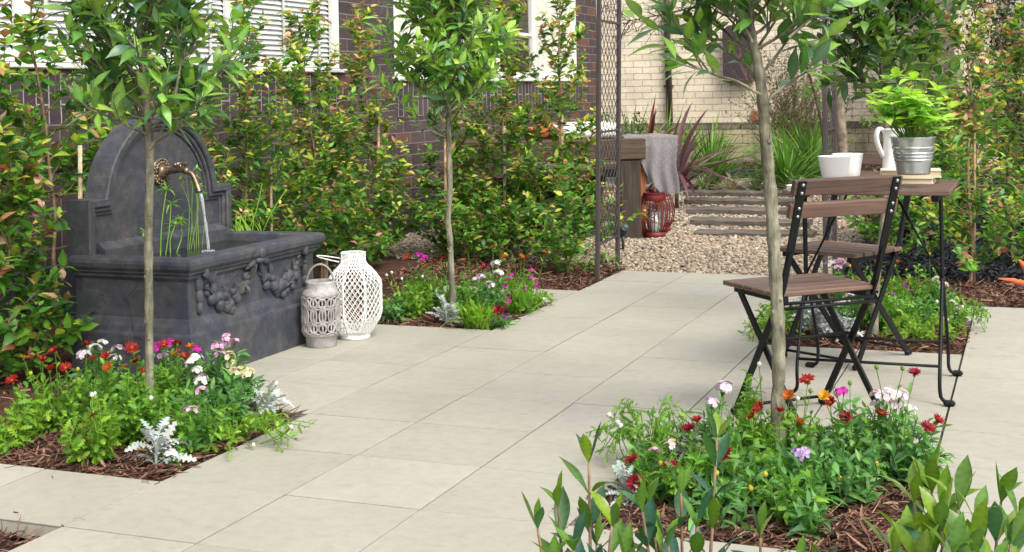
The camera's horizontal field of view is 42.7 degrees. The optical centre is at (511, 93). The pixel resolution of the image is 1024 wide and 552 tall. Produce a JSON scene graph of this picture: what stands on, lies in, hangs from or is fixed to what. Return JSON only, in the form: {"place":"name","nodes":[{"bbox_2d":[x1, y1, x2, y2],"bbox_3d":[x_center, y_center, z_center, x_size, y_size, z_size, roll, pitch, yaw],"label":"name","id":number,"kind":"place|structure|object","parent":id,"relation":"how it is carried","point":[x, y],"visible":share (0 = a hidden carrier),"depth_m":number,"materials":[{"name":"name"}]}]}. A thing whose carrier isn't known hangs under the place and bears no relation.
{"place":"outdoors","nodes":[
{"label":"outdoors","id":0,"kind":"place"},
{"bbox_2d":[0,102,1023,551],"bbox_3d":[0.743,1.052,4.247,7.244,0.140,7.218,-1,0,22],"label":"bark mulch","id":1,"kind":"object","parent":0,"point":[852,529],"visible":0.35,"depth_m":4.12,"materials":[{"name":"brown wood"}]},
{"bbox_2d":[0,381,54,453],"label":"daisy plant","id":2,"kind":"object","parent":1,"relation":"on","point":[18,432],"visible":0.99,"depth_m":4.06,"materials":[{"name":"green plant"}]},
{"bbox_2d":[0,115,99,377],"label":"lilly pilly","id":3,"kind":"object","parent":1,"relation":"on","point":[30,332],"visible":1,"depth_m":5.00,"materials":[{"name":"green plant"}]},
{"bbox_2d":[5,345,100,433],"bbox_3d":[-1.496,0.958,4.273,0.284,0.312,0.276,-1,0,22],"label":"daisy plant","id":4,"kind":"object","parent":1,"relation":"on","point":[63,407],"visible":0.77,"depth_m":4.23,"materials":[{"name":"green plant"}]},
{"bbox_2d":[0,0,129,351],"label":"lilly pilly","id":5,"kind":"object","parent":1,"relation":"on","point":[39,122],"visible":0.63,"depth_m":5.64,"materials":[{"name":"green plant"}]},
{"bbox_2d":[54,391,125,466],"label":"daisy plant","id":6,"kind":"object","parent":1,"relation":"on","point":[101,441],"visible":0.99,"depth_m":3.83,"materials":[{"name":"green plant"}]},
{"bbox_2d":[67,339,124,399],"bbox_3d":[-1.488,0.999,4.684,0.196,0.244,0.272,-1,0,-21],"label":"dianthus","id":7,"kind":"object","parent":1,"relation":"on","point":[90,351],"visible":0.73,"depth_m":4.68,"materials":[{"name":"green plant"}]},
{"bbox_2d":[73,340,158,415],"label":"daisy plant","id":8,"kind":"object","parent":1,"relation":"on","point":[108,383],"visible":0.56,"depth_m":4.35,"materials":[{"name":"green plant"}]},
{"bbox_2d":[94,367,184,453],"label":"daisy plant","id":9,"kind":"object","parent":1,"relation":"on","point":[130,427],"visible":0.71,"depth_m":4.01,"materials":[{"name":"green plant"}]},
{"bbox_2d":[47,32,238,196],"bbox_3d":[-1.690,0.411,6.224,0.812,1.446,0.821,-1,0,22],"label":"lilly pilly","id":10,"kind":"object","parent":1,"relation":"on","point":[230,179],"visible":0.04,"depth_m":6.21,"materials":[{"name":"green plant"}]},
{"bbox_2d":[28,0,269,402],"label":"bay tree","id":11,"kind":"object","parent":1,"relation":"on","point":[180,21],"visible":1,"depth_m":4.16,"materials":[{"name":"green plant"}]},
{"bbox_2d":[124,417,196,469],"bbox_3d":[-1.028,1.025,3.812,0.200,0.152,0.140,-1,0,-22],"label":"dusty miller","id":12,"kind":"object","parent":1,"relation":"on","point":[161,444],"visible":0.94,"depth_m":3.80,"materials":[{"name":"silver plant"}]},
{"bbox_2d":[138,339,212,412],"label":"daisy plant","id":13,"kind":"object","parent":1,"relation":"on","point":[168,381],"visible":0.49,"depth_m":4.43,"materials":[{"name":"green plant"}]},
{"bbox_2d":[152,384,237,455],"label":"daisy plant","id":14,"kind":"object","parent":1,"relation":"on","point":[191,433],"visible":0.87,"depth_m":3.95,"materials":[{"name":"green plant"}]},
{"bbox_2d":[168,367,255,428],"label":"lance plant","id":15,"kind":"object","parent":1,"relation":"on","point":[224,399],"visible":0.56,"depth_m":4.25,"materials":[{"name":"green plant"}]},
{"bbox_2d":[199,333,245,405],"bbox_3d":[-1.002,0.958,4.496,0.179,0.301,0.225,-1,0,-1],"label":"dianthus","id":16,"kind":"object","parent":1,"relation":"on","point":[216,368],"visible":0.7,"depth_m":4.46,"materials":[{"name":"green plant"}]},
{"bbox_2d":[152,381,317,460],"bbox_3d":[-0.858,1.003,4.058,0.498,0.234,0.436,-1,0,22],"label":"fleabane","id":17,"kind":"object","parent":1,"relation":"on","point":[255,421],"visible":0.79,"depth_m":4.02,"materials":[{"name":"green plant"}]},
{"bbox_2d":[212,351,264,407],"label":"stock plant","id":18,"kind":"object","parent":1,"relation":"on","point":[248,374],"visible":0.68,"depth_m":4.44,"materials":[{"name":"green plant"}]},
{"bbox_2d":[191,0,332,231],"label":"lilly pilly","id":19,"kind":"object","parent":1,"relation":"on","point":[251,152],"visible":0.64,"depth_m":6.91,"materials":[{"name":"green plant"}]},
{"bbox_2d":[243,380,293,417],"bbox_3d":[-0.824,1.018,4.337,0.187,0.159,0.168,-1,0,22],"label":"dusty miller","id":20,"kind":"object","parent":1,"relation":"on","point":[268,402],"visible":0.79,"depth_m":4.33,"materials":[{"name":"silver plant"}]},
{"bbox_2d":[0,0,595,332],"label":"brick house","id":21,"kind":"structure","parent":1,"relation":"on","point":[335,12],"depth_m":9.07,"materials":[{"name":"brown brick"}]},
{"bbox_2d":[0,0,346,72],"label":"window","id":22,"kind":"structure","parent":21,"relation":"in","point":[271,30],"depth_m":8.25,"materials":[{"name":"white paint"}]},
{"bbox_2d":[392,0,576,81],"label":"window","id":23,"kind":"structure","parent":21,"relation":"in","point":[528,27],"depth_m":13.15,"materials":[{"name":"white paint"}]},
{"bbox_2d":[242,0,398,278],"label":"lilly pilly","id":24,"kind":"object","parent":1,"relation":"on","point":[340,210],"visible":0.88,"depth_m":7.49,"materials":[{"name":"green plant"}]},
{"bbox_2d":[315,186,399,266],"bbox_3d":[-0.968,0.850,8.239,0.535,0.546,0.616,-1,0,-15],"label":"lilly pilly","id":25,"kind":"object","parent":1,"relation":"on","point":[382,246],"visible":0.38,"depth_m":8.17,"materials":[{"name":"green plant"}]},
{"bbox_2d":[305,1,427,247],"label":"lilly pilly","id":26,"kind":"object","parent":1,"relation":"on","point":[387,200],"visible":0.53,"depth_m":8.53,"materials":[{"name":"green plant"}]},
{"bbox_2d":[382,271,435,321],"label":"daisy plant","id":27,"kind":"object","parent":1,"relation":"on","point":[412,298],"visible":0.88,"depth_m":6.28,"materials":[{"name":"green plant"}]},
{"bbox_2d":[400,250,448,310],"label":"daisy plant","id":28,"kind":"object","parent":1,"relation":"on","point":[435,298],"visible":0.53,"depth_m":6.47,"materials":[{"name":"green plant"}]},
{"bbox_2d":[361,0,529,318],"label":"bay tree","id":29,"kind":"object","parent":1,"relation":"on","point":[440,70],"visible":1,"depth_m":6.17,"materials":[{"name":"green plant"}]},
{"bbox_2d":[443,292,504,329],"bbox_3d":[-0.146,0.988,5.939,0.349,0.171,0.276,-1,0,22],"label":"dianthus","id":30,"kind":"object","parent":1,"relation":"on","point":[478,316],"visible":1,"depth_m":5.92,"materials":[{"name":"green plant"}]},
{"bbox_2d":[427,197,532,262],"bbox_3d":[-0.261,0.884,8.301,0.700,0.445,0.594,-1,0,37],"label":"lilly pilly","id":31,"kind":"object","parent":1,"relation":"on","point":[467,239],"visible":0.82,"depth_m":8.26,"materials":[{"name":"green plant"}]},
{"bbox_2d":[475,185,572,264],"bbox_3d":[0.045,0.832,8.288,0.614,0.538,0.646,-1,0,-8],"label":"lilly pilly","id":32,"kind":"object","parent":1,"relation":"on","point":[498,209],"visible":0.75,"depth_m":8.20,"materials":[{"name":"green plant"}]},
{"bbox_2d":[499,268,549,315],"bbox_3d":[0.027,0.953,6.295,0.248,0.239,0.298,-1,0,22],"label":"snapdragon","id":33,"kind":"object","parent":1,"relation":"on","point":[519,301],"visible":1,"depth_m":6.27,"materials":[{"name":"green plant"}]},
{"bbox_2d":[523,175,630,274],"bbox_3d":[0.354,0.784,7.647,0.559,0.621,0.537,-1,0,-39],"label":"lilly pilly","id":34,"kind":"object","parent":1,"relation":"on","point":[567,250],"visible":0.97,"depth_m":7.61,"materials":[{"name":"green plant"}]},
{"bbox_2d":[521,422,640,551],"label":"gardenia shrub","id":35,"kind":"object","parent":1,"relation":"on","point":[593,509],"visible":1,"depth_m":2.29,"materials":[{"name":"green plant"}]},
{"bbox_2d":[329,190,873,275],"bbox_3d":[1.292,1.067,10.658,3.530,0.032,5.900,-1,0,22],"label":"gravel bedding","id":36,"kind":"object","parent":1,"relation":"on","point":[337,255],"depth_m":8.91,"materials":[{"name":"beige gravel"}]},
{"bbox_2d":[386,53,504,256],"bbox_3d":[-0.381,0.412,8.650,0.649,1.390,0.846,-1,0,44],"label":"lilly pilly","id":37,"kind":"object","parent":36,"relation":"on","point":[425,184],"visible":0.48,"depth_m":8.55,"materials":[{"name":"green plant"}]},
{"bbox_2d":[430,0,553,252],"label":"lilly pilly","id":38,"kind":"object","parent":36,"relation":"on","point":[522,112],"visible":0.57,"depth_m":8.60,"materials":[{"name":"green plant"}]},
{"bbox_2d":[473,162,605,228],"bbox_3d":[0.194,0.750,10.210,1.050,0.710,0.340,-1,0,0],"label":"timber bench","id":39,"kind":"object","parent":36,"relation":"on","point":[551,195],"visible":0.11,"depth_m":10.34,"materials":[{"name":"brown wood"}]},
{"bbox_2d":[452,137,645,238],"bbox_3d":[0.253,0.721,9.655,1.468,0.765,0.470,-1,0,0],"label":"timber table","id":40,"kind":"object","parent":36,"relation":"on","point":[633,152],"visible":0.26,"depth_m":9.43,"materials":[{"name":"brown wood"}]},
{"bbox_2d":[622,133,682,197],"bbox_3d":[1.024,0.533,9.693,0.437,0.468,0.354,-1,0,0],"label":"shawl","id":41,"kind":"object","parent":40,"relation":"on","point":[660,166],"visible":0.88,"depth_m":9.55,"materials":[{"name":"grey fabric"}]},
{"bbox_2d":[497,0,646,255],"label":"lilly pilly","id":42,"kind":"object","parent":36,"relation":"on","point":[560,162],"visible":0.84,"depth_m":8.48,"materials":[{"name":"green plant"}]},
{"bbox_2d":[641,192,669,236],"bbox_3d":[1.033,0.877,9.511,0.231,0.318,0.231,-1,0,22],"label":"lantern","id":43,"kind":"object","parent":36,"relation":"on","point":[653,231],"visible":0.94,"depth_m":9.45,"materials":[{"name":"red paint"}]},
{"bbox_2d":[606,102,752,208],"bbox_3d":[1.462,0.580,11.694,1.600,1.000,1.610,-1,0,22],"label":"cordyline","id":44,"kind":"object","parent":36,"relation":"on","point":[686,151],"visible":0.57,"depth_m":11.65,"materials":[{"name":"red plant"}]},
{"bbox_2d":[686,206,787,216],"bbox_3d":[1.977,1.015,11.110,0.980,0.109,0.222,-1,0,21],"label":"timber sleeper","id":45,"kind":"object","parent":36,"relation":"on","point":[737,210],"visible":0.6,"depth_m":11.07,"materials":[{"name":"wood"}]},
{"bbox_2d":[683,189,793,197],"bbox_3d":[2.267,1.009,12.967,1.120,0.110,0.218,-1,0,21],"label":"timber sleeper","id":46,"kind":"object","parent":36,"relation":"on","point":[723,193],"visible":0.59,"depth_m":12.93,"materials":[{"name":"wood"}]},
{"bbox_2d":[684,197,794,206],"bbox_3d":[2.117,1.012,12.050,1.050,0.108,0.223,-1,0,22],"label":"timber sleeper","id":47,"kind":"object","parent":36,"relation":"on","point":[740,201],"visible":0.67,"depth_m":12.00,"materials":[{"name":"wood"}]},
{"bbox_2d":[690,216,812,229],"bbox_3d":[1.856,1.019,10.180,0.920,0.105,0.219,-1,0,23],"label":"timber sleeper","id":48,"kind":"object","parent":36,"relation":"on","point":[718,221],"visible":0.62,"depth_m":10.14,"materials":[{"name":"brown wood"}]},
{"bbox_2d":[693,229,816,237],"bbox_3d":[1.757,1.032,9.488,0.860,0.084,0.219,-1,0,21],"label":"timber sleeper","id":49,"kind":"object","parent":36,"relation":"on","point":[748,232],"visible":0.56,"depth_m":9.45,"materials":[{"name":"brown wood"}]},
{"bbox_2d":[585,396,704,465],"bbox_3d":[0.375,0.956,3.677,0.334,0.217,0.327,-1,0,22],"label":"fleabane","id":50,"kind":"object","parent":1,"relation":"on","point":[622,431],"visible":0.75,"depth_m":3.68,"materials":[{"name":"green plant"}]},
{"bbox_2d":[611,435,691,505],"bbox_3d":[0.369,0.993,3.463,0.213,0.208,0.263,-1,0,-32],"label":"dianthus","id":51,"kind":"object","parent":1,"relation":"on","point":[671,442],"visible":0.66,"depth_m":3.43,"materials":[{"name":"green plant"}]},
{"bbox_2d":[622,415,743,510],"bbox_3d":[0.437,0.944,3.380,0.312,0.250,0.309,-1,0,22],"label":"daisy plant","id":52,"kind":"object","parent":1,"relation":"on","point":[668,480],"visible":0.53,"depth_m":3.34,"materials":[{"name":"green plant"}]},
{"bbox_2d":[618,408,751,551],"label":"gardenia shrub","id":53,"kind":"object","parent":1,"relation":"on","point":[651,533],"visible":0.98,"depth_m":2.31,"materials":[{"name":"green plant"}]},
{"bbox_2d":[672,473,756,531],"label":"lance plant","id":54,"kind":"object","parent":1,"relation":"on","point":[739,512],"visible":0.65,"depth_m":3.20,"materials":[{"name":"green plant"}]},
{"bbox_2d":[595,0,836,281],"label":"garden arch","id":55,"kind":"structure","parent":1,"relation":"on","point":[826,128],"depth_m":7.36,"materials":[{"name":"brown metal"}]},
{"bbox_2d":[692,380,740,469],"bbox_3d":[0.574,0.920,3.649,0.154,0.290,0.237,-1,0,-20],"label":"dianthus","id":56,"kind":"object","parent":1,"relation":"on","point":[723,390],"visible":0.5,"depth_m":3.61,"materials":[{"name":"green plant"}]},
{"bbox_2d":[682,431,768,511],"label":"daisy plant","id":57,"kind":"object","parent":1,"relation":"on","point":[737,460],"visible":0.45,"depth_m":3.32,"materials":[{"name":"green plant"}]},
{"bbox_2d":[603,160,880,170],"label":"raised bed mulch","id":58,"kind":"object","parent":1,"relation":"on","point":[864,167],"visible":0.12,"depth_m":16.13,"materials":[{"name":"brown wood"}]},
{"bbox_2d":[721,15,871,167],"bbox_3d":[3.511,-0.014,15.859,1.889,1.932,2.073,-1,0,22],"label":"shrub","id":59,"kind":"object","parent":58,"relation":"on","point":[787,110],"visible":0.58,"depth_m":15.66,"materials":[{"name":"green plant"}]},
{"bbox_2d":[622,0,868,452],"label":"bay tree","id":60,"kind":"object","parent":1,"relation":"on","point":[702,20],"visible":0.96,"depth_m":3.57,"materials":[{"name":"green plant"}]},
{"bbox_2d":[714,400,807,469],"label":"daisy plant","id":61,"kind":"object","parent":1,"relation":"on","point":[756,408],"visible":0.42,"depth_m":3.53,"materials":[{"name":"green plant"}]},
{"bbox_2d":[727,361,799,447],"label":"daisy plant","id":62,"kind":"object","parent":1,"relation":"on","point":[746,408],"visible":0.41,"depth_m":3.69,"materials":[{"name":"green plant"}]},
{"bbox_2d":[724,447,809,514],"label":"lance plant","id":63,"kind":"object","parent":1,"relation":"on","point":[771,459],"visible":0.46,"depth_m":3.32,"materials":[{"name":"green plant"}]},
{"bbox_2d":[713,112,831,189],"bbox_3d":[2.780,0.647,13.562,1.704,1.013,1.674,-1,0,22],"label":"grass clump","id":64,"kind":"object","parent":1,"relation":"on","point":[782,164],"visible":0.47,"depth_m":13.44,"materials":[{"name":"green plant"}]},
{"bbox_2d":[741,373,826,470],"bbox_3d":[0.749,0.913,3.593,0.224,0.314,0.256,-1,0,22],"label":"daisy plant","id":65,"kind":"object","parent":1,"relation":"on","point":[809,430],"visible":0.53,"depth_m":3.56,"materials":[{"name":"green plant"}]},
{"bbox_2d":[731,500,838,551],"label":"gardenia shrub","id":66,"kind":"object","parent":1,"relation":"on","point":[761,519],"visible":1,"depth_m":2.30,"materials":[{"name":"green plant"}]},
{"bbox_2d":[748,453,833,528],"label":"lance plant","id":67,"kind":"object","parent":1,"relation":"on","point":[781,502],"visible":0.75,"depth_m":3.19,"materials":[{"name":"green plant"}]},
{"bbox_2d":[740,92,864,178],"bbox_3d":[3.372,0.462,14.761,1.793,1.064,1.651,-1,0,22],"label":"grass clump","id":68,"kind":"object","parent":1,"relation":"on","point":[813,142],"visible":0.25,"depth_m":14.64,"materials":[{"name":"green plant"}]},
{"bbox_2d":[751,442,860,514],"bbox_3d":[0.750,0.982,3.361,0.248,0.193,0.241,-1,0,44],"label":"dianthus","id":69,"kind":"object","parent":1,"relation":"on","point":[798,456],"visible":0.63,"depth_m":3.32,"materials":[{"name":"green plant"}]},
{"bbox_2d":[785,488,839,549],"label":"lance plant","id":70,"kind":"object","parent":1,"relation":"on","point":[801,516],"visible":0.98,"depth_m":3.11,"materials":[{"name":"green plant"}]},
{"bbox_2d":[603,165,1023,285],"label":"black mulch","id":71,"kind":"object","parent":1,"relation":"on","point":[1000,266],"visible":0.3,"depth_m":7.66,"materials":[{"name":"black soil"}]},
{"bbox_2d":[668,110,759,186],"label":"grass clump","id":72,"kind":"object","parent":71,"relation":"on","point":[719,169],"visible":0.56,"depth_m":13.92,"materials":[{"name":"green plant"}]},
{"bbox_2d":[859,76,997,242],"bbox_3d":[2.628,0.439,8.570,0.964,1.181,0.795,-1,0,7],"label":"lilly pilly","id":73,"kind":"object","parent":71,"relation":"on","point":[941,160],"visible":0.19,"depth_m":8.41,"materials":[{"name":"green plant"}]},
{"bbox_2d":[858,36,1023,188],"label":"shrub","id":74,"kind":"object","parent":71,"relation":"on","point":[941,135],"visible":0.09,"depth_m":11.40,"materials":[{"name":"green plant"}]},
{"bbox_2d":[964,0,1023,181],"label":"lilly pilly","id":75,"kind":"object","parent":71,"relation":"on","point":[1019,14],"visible":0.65,"depth_m":9.92,"materials":[{"name":"green plant"}]},
{"bbox_2d":[976,159,1023,265],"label":"lilly pilly","id":76,"kind":"object","parent":71,"relation":"on","point":[1012,244],"visible":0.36,"depth_m":7.65,"materials":[{"name":"green plant"}]},
{"bbox_2d":[836,33,849,199],"bbox_3d":[2.767,-0.468,11.576,1.353,3.143,1.392,-1,0,-29],"label":"gum tree","id":77,"kind":"object","parent":1,"relation":"on","point":[842,140],"visible":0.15,"depth_m":11.34,"materials":[{"name":"plant"}]},
{"bbox_2d":[802,433,889,509],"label":"lance plant","id":78,"kind":"object","parent":1,"relation":"on","point":[838,464],"visible":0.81,"depth_m":3.34,"materials":[{"name":"green plant"}]},
{"bbox_2d":[813,364,921,487],"bbox_3d":[0.969,0.898,3.564,0.287,0.348,0.302,-1,0,9],"label":"daisy plant","id":79,"kind":"object","parent":1,"relation":"on","point":[856,424],"visible":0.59,"depth_m":3.51,"materials":[{"name":"green plant"}]},
{"bbox_2d":[794,0,977,334],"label":"bay tree","id":80,"kind":"object","parent":1,"relation":"on","point":[881,23],"visible":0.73,"depth_m":5.58,"materials":[{"name":"green plant"}]},
{"bbox_2d":[853,386,928,446],"bbox_3d":[1.042,0.930,3.625,0.225,0.274,0.236,-1,0,22],"label":"dianthus","id":81,"kind":"object","parent":1,"relation":"on","point":[877,403],"visible":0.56,"depth_m":3.56,"materials":[{"name":"green plant"}]},
{"bbox_2d":[852,290,931,332],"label":"lance plant","id":82,"kind":"object","parent":1,"relation":"on","point":[886,302],"visible":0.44,"depth_m":5.71,"materials":[{"name":"green plant"}]},
{"bbox_2d":[842,169,952,256],"bbox_3d":[2.332,0.757,8.040,0.599,0.595,0.668,-1,0,41],"label":"lilly pilly","id":83,"kind":"object","parent":1,"relation":"on","point":[922,224],"visible":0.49,"depth_m":8.01,"materials":[{"name":"green plant"}]},
{"bbox_2d":[863,406,955,492],"bbox_3d":[1.054,0.951,3.503,0.271,0.268,0.217,-1,0,22],"label":"daisy plant","id":84,"kind":"object","parent":1,"relation":"on","point":[901,461],"visible":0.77,"depth_m":3.46,"materials":[{"name":"green plant"}]},
{"bbox_2d":[881,284,939,329],"bbox_3d":[1.730,0.939,5.739,0.308,0.244,0.301,-1,0,22],"label":"pansy","id":85,"kind":"object","parent":1,"relation":"on","point":[909,306],"visible":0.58,"depth_m":5.70,"materials":[{"name":"green plant"}]},
{"bbox_2d":[887,252,939,312],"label":"daisy plant","id":86,"kind":"object","parent":1,"relation":"on","point":[916,290],"visible":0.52,"depth_m":6.12,"materials":[{"name":"green plant"}]},
{"bbox_2d":[876,300,966,341],"bbox_3d":[1.688,0.944,5.410,0.342,0.191,0.335,-1,0,40],"label":"fleabane","id":87,"kind":"object","parent":1,"relation":"on","point":[926,331],"visible":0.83,"depth_m":5.40,"materials":[{"name":"green plant"}]},
{"bbox_2d":[862,438,1023,551],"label":"gardenia shrub","id":88,"kind":"object","parent":1,"relation":"on","point":[944,524],"visible":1,"depth_m":2.15,"materials":[{"name":"green plant"}]},
{"bbox_2d":[888,0,1023,178],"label":"shrub","id":89,"kind":"object","parent":1,"relation":"on","point":[1000,12],"visible":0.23,"depth_m":11.92,"materials":[{"name":"green plant"}]},
{"bbox_2d":[933,294,991,338],"bbox_3d":[1.944,0.966,5.653,0.232,0.224,0.281,-1,0,28],"label":"fleabane","id":90,"kind":"object","parent":1,"relation":"on","point":[960,318],"visible":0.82,"depth_m":5.62,"materials":[{"name":"green plant"}]},
{"bbox_2d":[920,0,1023,285],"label":"lilly pilly","id":91,"kind":"object","parent":1,"relation":"on","point":[967,262],"visible":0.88,"depth_m":6.90,"materials":[{"name":"green plant"}]},
{"bbox_2d":[0,271,1023,551],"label":"paving","id":92,"kind":"structure","parent":0,"point":[426,439],"depth_m":4.18,"materials":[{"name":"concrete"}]},
{"bbox_2d":[67,114,325,381],"bbox_3d":[-1.279,0.599,5.449,0.625,1.030,1.013,-1,0,22],"label":"wall fountain","id":93,"kind":"object","parent":92,"relation":"on","point":[246,288],"depth_m":5.26,"materials":[{"name":"stone"}]},
{"bbox_2d":[301,263,340,347],"bbox_3d":[-0.816,0.899,5.590,0.167,0.351,0.166,-1,0,22],"label":"lantern","id":94,"kind":"object","parent":92,"relation":"on","point":[320,314],"visible":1,"depth_m":5.53,"materials":[{"name":"grey ceramic"}]},
{"bbox_2d":[316,251,382,339],"bbox_3d":[-0.697,0.885,5.767,0.252,0.376,0.245,-1,0,43],"label":"lantern","id":95,"kind":"object","parent":92,"relation":"on","point":[365,324],"visible":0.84,"depth_m":5.71,"materials":[{"name":"white ceramic"}]},
{"bbox_2d":[723,175,902,437],"bbox_3d":[0.945,0.646,4.135,0.384,0.788,0.448,-1,0,-21],"label":"folding chair","id":96,"kind":"object","parent":92,"relation":"on","point":[822,284],"visible":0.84,"depth_m":4.05,"materials":[{"name":"brown wood"}]},
{"bbox_2d":[780,153,911,370],"bbox_3d":[1.319,0.638,5.152,0.448,0.788,0.384,-1,0,-41],"label":"folding chair","id":97,"kind":"object","parent":92,"relation":"on","point":[853,253],"visible":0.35,"depth_m":5.09,"materials":[{"name":"brown wood"}]},
{"bbox_2d":[782,180,962,406],"bbox_3d":[1.280,0.678,4.645,0.566,0.710,0.524,-1,0,22],"label":"folding table","id":98,"kind":"object","parent":92,"relation":"on","point":[937,190],"visible":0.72,"depth_m":4.53,"materials":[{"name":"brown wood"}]},
{"bbox_2d":[818,155,849,177],"bbox_3d":[1.179,0.277,4.798,0.117,0.097,0.117,-1,0,22],"label":"cup","id":99,"kind":"object","parent":98,"relation":"on","point":[834,166],"visible":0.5,"depth_m":4.75,"materials":[{"name":"white ceramic"}]},
{"bbox_2d":[902,178,935,183],"bbox_3d":[1.417,0.310,4.723,0.203,0.020,0.130,-1,0,23],"label":"book","id":100,"kind":"object","parent":98,"relation":"on","point":[918,180],"visible":0.36,"depth_m":4.65,"materials":[{"name":"beige paper"}]},
{"bbox_2d":[880,168,941,177],"bbox_3d":[1.438,0.286,4.733,0.208,0.026,0.140,-1,0,16],"label":"book","id":101,"kind":"object","parent":100,"relation":"on","point":[935,173],"visible":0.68,"depth_m":4.67,"materials":[{"name":"beige paper"}]},
{"bbox_2d":[874,127,904,167],"bbox_3d":[1.408,0.221,4.838,0.108,0.199,0.098,-1,0,-36],"label":"pitcher","id":102,"kind":"object","parent":101,"relation":"on","point":[886,154],"visible":0.54,"depth_m":4.82,"materials":[{"name":"white ceramic"}]},
{"bbox_2d":[889,136,935,174],"bbox_3d":[1.365,0.211,4.463,0.153,0.128,0.153,-1,0,22],"label":"zinc bucket","id":103,"kind":"object","parent":101,"relation":"on","point":[912,155],"visible":1,"depth_m":4.41,"materials":[{"name":"metal"}]},
{"bbox_2d":[865,67,968,136],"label":"potted plant","id":104,"kind":"object","parent":103,"relation":"in","point":[913,117],"visible":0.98,"depth_m":4.42,"materials":[{"name":"green plant"}]},
{"bbox_2d":[603,177,780,189],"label":"path","id":105,"kind":"structure","parent":0,"point":[688,186],"depth_m":14.64,"materials":[{"name":"beige gravel"}]},
{"bbox_2d":[596,0,1006,168],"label":"brick house","id":106,"kind":"structure","parent":0,"point":[642,80],"depth_m":17.38,"materials":[{"name":"brick"}]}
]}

